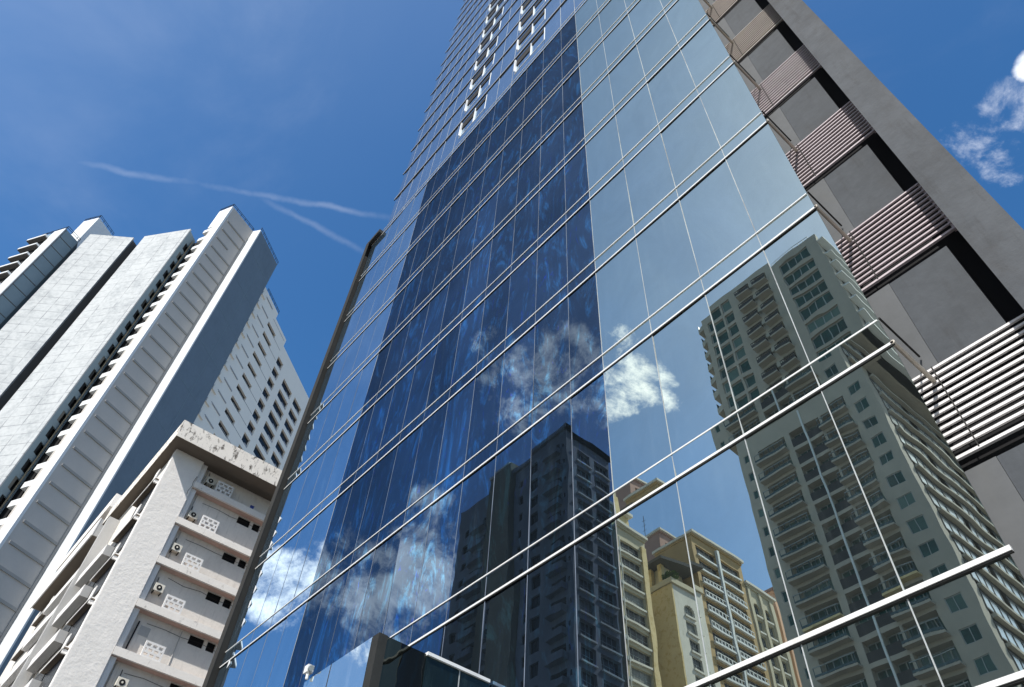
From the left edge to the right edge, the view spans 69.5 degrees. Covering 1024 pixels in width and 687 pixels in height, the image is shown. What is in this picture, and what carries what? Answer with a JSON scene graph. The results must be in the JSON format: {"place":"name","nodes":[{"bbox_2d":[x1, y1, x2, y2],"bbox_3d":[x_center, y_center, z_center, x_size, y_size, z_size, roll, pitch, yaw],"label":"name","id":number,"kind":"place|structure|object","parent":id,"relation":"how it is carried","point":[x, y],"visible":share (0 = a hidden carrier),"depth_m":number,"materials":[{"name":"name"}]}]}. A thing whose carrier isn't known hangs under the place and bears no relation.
{"place":"outdoors","nodes":[
{"label":"outdoors","id":0,"kind":"place"},
{"bbox_2d":[0,0,1023,397],"label":"sky","id":1,"kind":"structure","parent":0,"point":[148,117],"materials":[{"name":"blue"}]},
{"bbox_3d":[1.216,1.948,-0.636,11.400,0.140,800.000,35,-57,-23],"label":"pavement","id":2,"kind":"structure","parent":0,"visible":0},
{"bbox_2d":[302,632,489,686],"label":"entrance block","id":3,"kind":"structure","parent":2,"relation":"on","point":[379,659],"depth_m":12.38,"materials":[{"name":"glass"}]},
{"bbox_2d":[303,664,313,679],"bbox_3d":[-3.704,5.990,13.474,0.147,0.260,0.280,35,-57,-23],"label":"floodlight","id":4,"kind":"object","parent":3,"relation":"attached to","point":[308,670],"visible":1,"depth_m":13.46,"materials":[{"name":"white metal"}]},
{"label":"ground","id":5,"kind":"structure","parent":0,"visible":0},
{"bbox_2d":[0,204,277,676],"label":"white tower","id":6,"kind":"structure","parent":5,"relation":"on","point":[115,351],"depth_m":137.43,"materials":[{"name":"paint"}]},
{"bbox_2d":[8,476,16,488],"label":"window","id":7,"kind":"structure","parent":6,"relation":"in","point":[10,485],"depth_m":111.78,"materials":[{"name":"grey glass"}]},
{"bbox_2d":[21,458,29,470],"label":"window","id":8,"kind":"structure","parent":6,"relation":"in","point":[28,460],"depth_m":114.51,"materials":[{"name":"grey glass"}]},
{"bbox_2d":[34,442,41,453],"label":"window","id":9,"kind":"structure","parent":6,"relation":"in","point":[40,443],"depth_m":117.20,"materials":[{"name":"grey glass"}]},
{"bbox_2d":[45,426,53,436],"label":"window","id":10,"kind":"structure","parent":6,"relation":"in","point":[52,427],"depth_m":119.99,"materials":[{"name":"grey glass"}]},
{"bbox_2d":[57,411,64,421],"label":"window","id":11,"kind":"structure","parent":6,"relation":"in","point":[63,412],"depth_m":122.67,"materials":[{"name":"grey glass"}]},
{"bbox_2d":[0,420,281,686],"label":"old apartment block","id":12,"kind":"structure","parent":5,"relation":"on","point":[104,617],"depth_m":52.75,"materials":[{"name":"white concrete"}]},
{"bbox_2d":[35,673,45,681],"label":"window","id":13,"kind":"structure","parent":12,"relation":"in","point":[40,677],"depth_m":47.67,"materials":[{"name":"grey glass"}]},
{"bbox_2d":[39,655,64,686],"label":"window","id":14,"kind":"structure","parent":12,"relation":"in","point":[46,681],"depth_m":45.05,"materials":[{"name":"grey glass"}]},
{"bbox_2d":[63,625,71,631],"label":"window","id":15,"kind":"structure","parent":12,"relation":"in","point":[67,628],"depth_m":50.11,"materials":[{"name":"grey glass"}]},
{"bbox_2d":[58,605,91,651],"bbox_3d":[-28.274,18.534,47.664,0.078,2.128,3.584,35,-57,-23],"label":"window","id":16,"kind":"structure","parent":12,"relation":"in","point":[76,626],"depth_m":47.50,"materials":[{"name":"grey glass"}]},
{"bbox_2d":[85,561,114,601],"bbox_3d":[-28.130,16.434,50.240,0.078,2.128,3.584,35,-57,-23],"label":"window","id":17,"kind":"structure","parent":12,"relation":"in","point":[101,580],"depth_m":50.01,"materials":[{"name":"grey glass"}]},
{"bbox_2d":[113,670,129,686],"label":"air conditioner","id":18,"kind":"object","parent":12,"relation":"attached to","point":[121,682],"visible":1,"depth_m":45.56,"materials":[{"name":"white metal"}]},
{"bbox_2d":[109,521,136,557],"bbox_3d":[-27.987,14.333,52.815,0.078,2.128,3.584,35,-57,-23],"label":"window","id":19,"kind":"structure","parent":12,"relation":"in","point":[126,535],"depth_m":52.54,"materials":[{"name":"grey glass"}]},
{"bbox_2d":[131,485,155,517],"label":"window","id":20,"kind":"structure","parent":12,"relation":"in","point":[144,501],"depth_m":55.08,"materials":[{"name":"grey glass"}]},
{"bbox_2d":[151,578,165,595],"bbox_3d":[-24.194,16.635,50.664,0.694,1.236,0.424,35,-57,-23],"label":"air conditioner","id":21,"kind":"object","parent":12,"relation":"attached to","point":[158,588],"visible":1,"depth_m":50.34,"materials":[{"name":"white metal"}]},
{"bbox_2d":[169,538,182,555],"bbox_3d":[-24.097,14.576,53.131,0.694,1.236,0.424,35,-57,-23],"label":"air conditioner","id":22,"kind":"object","parent":12,"relation":"attached to","point":[176,548],"visible":1,"depth_m":52.80,"materials":[{"name":"white metal"}]},
{"bbox_2d":[186,507,198,522],"bbox_3d":[-23.911,12.764,55.433,0.694,1.236,0.424,35,-57,-23],"label":"air conditioner","id":23,"kind":"object","parent":12,"relation":"attached to","point":[192,516],"visible":1,"depth_m":55.10,"materials":[{"name":"white metal"}]},
{"bbox_2d":[187,635,203,648],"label":"window","id":24,"kind":"structure","parent":12,"relation":"in","point":[191,637],"depth_m":50.44,"materials":[{"name":"black glass"}]},
{"bbox_2d":[204,474,215,487],"bbox_3d":[-23.682,10.723,58.052,0.694,1.236,0.424,35,-57,-23],"label":"air conditioner","id":25,"kind":"object","parent":12,"relation":"attached to","point":[210,482],"visible":0.98,"depth_m":57.71,"materials":[{"name":"white metal"}]},
{"bbox_2d":[205,642,214,652],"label":"window","id":26,"kind":"structure","parent":12,"relation":"in","point":[209,645],"depth_m":50.86,"materials":[{"name":"black glass"}]},
{"bbox_2d":[205,592,220,603],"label":"window","id":27,"kind":"structure","parent":12,"relation":"in","point":[209,594],"depth_m":53.04,"materials":[{"name":"black glass"}]},
{"bbox_2d":[222,599,230,608],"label":"window","id":28,"kind":"structure","parent":12,"relation":"in","point":[227,602],"depth_m":53.45,"materials":[{"name":"black glass"}]},
{"bbox_2d":[222,553,235,563],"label":"window","id":29,"kind":"structure","parent":12,"relation":"in","point":[230,558],"depth_m":55.60,"materials":[{"name":"black glass"}]},
{"bbox_2d":[237,560,245,568],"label":"window","id":30,"kind":"structure","parent":12,"relation":"in","point":[240,561],"depth_m":56.03,"materials":[{"name":"black glass"}]},
{"bbox_2d":[237,517,249,527],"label":"window","id":31,"kind":"structure","parent":12,"relation":"in","point":[241,522],"depth_m":58.19,"materials":[{"name":"black glass"}]},
{"bbox_2d":[251,524,258,532],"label":"window","id":32,"kind":"structure","parent":12,"relation":"in","point":[254,526],"depth_m":58.59,"materials":[{"name":"black glass"}]},
{"bbox_2d":[193,287,308,469],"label":"tower","id":33,"kind":"structure","parent":5,"relation":"on","point":[256,402],"depth_m":173.38,"materials":[{"name":"white paint"}]},
{"bbox_2d":[218,422,226,435],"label":"slit window","id":34,"kind":"structure","parent":33,"relation":"in","point":[219,424],"depth_m":156.16,"materials":[{"name":"black glass"}]},
{"bbox_2d":[242,434,247,447],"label":"window","id":35,"kind":"structure","parent":33,"relation":"in","point":[244,439],"depth_m":164.49,"materials":[{"name":"black glass"}]},
{"bbox_2d":[247,422,252,434],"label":"window","id":36,"kind":"structure","parent":33,"relation":"in","point":[250,428],"depth_m":167.37,"materials":[{"name":"black glass"}]},
{"bbox_2d":[252,410,258,422],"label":"window","id":37,"kind":"structure","parent":33,"relation":"in","point":[254,415],"depth_m":170.27,"materials":[{"name":"black glass"}]},
{"bbox_2d":[253,446,263,459],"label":"window","id":38,"kind":"structure","parent":33,"relation":"in","point":[256,452],"depth_m":169.44,"materials":[{"name":"black glass"}]},
{"bbox_2d":[257,399,262,411],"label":"window","id":39,"kind":"structure","parent":33,"relation":"in","point":[259,404],"depth_m":173.12,"materials":[{"name":"black glass"}]},
{"bbox_2d":[258,434,267,453],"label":"window","id":40,"kind":"structure","parent":33,"relation":"in","point":[261,440],"depth_m":172.49,"materials":[{"name":"black glass"}]},
{"bbox_2d":[262,389,267,400],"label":"window","id":41,"kind":"structure","parent":33,"relation":"in","point":[264,393],"depth_m":176.02,"materials":[{"name":"black glass"}]},
{"bbox_2d":[263,423,272,442],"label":"window","id":42,"kind":"structure","parent":33,"relation":"in","point":[265,427],"depth_m":175.44,"materials":[{"name":"black glass"}]},
{"bbox_2d":[267,379,271,390],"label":"window","id":43,"kind":"structure","parent":33,"relation":"in","point":[269,383],"depth_m":178.88,"materials":[{"name":"black glass"}]},
{"bbox_2d":[268,412,276,430],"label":"window","id":44,"kind":"structure","parent":33,"relation":"in","point":[270,416],"depth_m":178.27,"materials":[{"name":"black glass"}]},
{"bbox_2d":[272,368,276,379],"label":"window","id":45,"kind":"structure","parent":33,"relation":"in","point":[273,371],"depth_m":181.81,"materials":[{"name":"black glass"}]},
{"bbox_2d":[271,454,278,467],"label":"window","id":46,"kind":"structure","parent":33,"relation":"in","point":[273,458],"depth_m":176.97,"materials":[{"name":"black glass"}]},
{"bbox_2d":[273,401,281,419],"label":"window","id":47,"kind":"structure","parent":33,"relation":"in","point":[275,406],"depth_m":181.17,"materials":[{"name":"black glass"}]},
{"bbox_2d":[275,442,282,457],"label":"window","id":48,"kind":"structure","parent":33,"relation":"in","point":[277,446],"depth_m":180.00,"materials":[{"name":"black glass"}]},
{"bbox_2d":[277,391,285,408],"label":"window","id":49,"kind":"structure","parent":33,"relation":"in","point":[279,395],"depth_m":184.07,"materials":[{"name":"black glass"}]},
{"bbox_2d":[280,431,287,447],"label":"window","id":50,"kind":"structure","parent":33,"relation":"in","point":[282,435],"depth_m":182.86,"materials":[{"name":"black glass"}]},
{"bbox_2d":[282,381,289,398],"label":"window","id":51,"kind":"structure","parent":33,"relation":"in","point":[283,384],"depth_m":186.94,"materials":[{"name":"black glass"}]},
{"bbox_2d":[284,421,291,436],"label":"window","id":52,"kind":"structure","parent":33,"relation":"in","point":[286,424],"depth_m":185.78,"materials":[{"name":"black glass"}]},
{"bbox_2d":[288,410,295,425],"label":"window","id":53,"kind":"structure","parent":33,"relation":"in","point":[290,413],"depth_m":188.64,"materials":[{"name":"black glass"}]},
{"bbox_2d":[292,400,298,415],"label":"window","id":54,"kind":"structure","parent":33,"relation":"in","point":[294,403],"depth_m":191.54,"materials":[{"name":"black glass"}]},
{"bbox_2d":[202,0,1023,686],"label":"glass tower","id":55,"kind":"structure","parent":5,"relation":"on","point":[676,342],"depth_m":14.96,"materials":[{"name":"glass"}]},
{"bbox_2d":[458,96,486,138],"bbox_3d":[-2.273,-13.328,43.356,0.200,2.130,2.430,35,-57,-23],"label":"window","id":56,"kind":"structure","parent":55,"relation":"in","point":[463,127],"depth_m":43.55,"materials":[{"name":"glass"}]},
{"bbox_2d":[464,74,490,113],"bbox_3d":[-2.112,-15.683,46.244,0.200,2.130,2.430,35,-57,-23],"label":"window","id":57,"kind":"structure","parent":55,"relation":"in","point":[486,83],"depth_m":46.46,"materials":[{"name":"glass"}]},
{"bbox_2d":[469,54,494,90],"bbox_3d":[-1.951,-18.038,49.132,0.200,2.130,2.430,35,-57,-23],"label":"window","id":58,"kind":"structure","parent":55,"relation":"in","point":[473,82],"depth_m":49.34,"materials":[{"name":"glass"}]},
{"bbox_2d":[474,38,497,70],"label":"window","id":59,"kind":"structure","parent":55,"relation":"in","point":[490,49],"depth_m":52.24,"materials":[{"name":"glass"}]},
{"bbox_2d":[478,22,500,54],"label":"window","id":60,"kind":"structure","parent":55,"relation":"in","point":[497,28],"depth_m":55.15,"materials":[{"name":"glass"}]},
{"bbox_2d":[482,7,503,38],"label":"window","id":61,"kind":"structure","parent":55,"relation":"in","point":[499,15],"depth_m":58.02,"materials":[{"name":"glass"}]},
{"bbox_2d":[488,0,497,10],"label":"window","id":62,"kind":"structure","parent":55,"relation":"in","point":[491,5],"depth_m":64.11,"materials":[{"name":"metal"}]},
{"bbox_2d":[485,0,504,23],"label":"window","id":63,"kind":"structure","parent":55,"relation":"in","point":[502,1],"depth_m":60.97,"materials":[{"name":"glass"}]},
{"bbox_2d":[520,0,533,15],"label":"window","id":64,"kind":"structure","parent":55,"relation":"in","point":[523,8],"depth_m":49.97,"materials":[{"name":"metal"}]},
{"bbox_2d":[514,27,544,73],"bbox_3d":[0.997,-16.193,40.837,0.200,2.130,2.480,35,-57,-23],"label":"window","id":65,"kind":"structure","parent":55,"relation":"in","point":[541,37],"depth_m":41.00,"materials":[{"name":"glass"}]},
{"bbox_2d":[516,9,545,51],"bbox_3d":[1.159,-18.548,43.725,0.200,2.130,2.480,35,-57,-23],"label":"window","id":66,"kind":"structure","parent":55,"relation":"in","point":[537,23],"depth_m":43.92,"materials":[{"name":"glass"}]},
{"bbox_2d":[518,0,545,32],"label":"window","id":67,"kind":"structure","parent":55,"relation":"in","point":[522,24],"depth_m":46.86,"materials":[{"name":"glass"}]}
]}

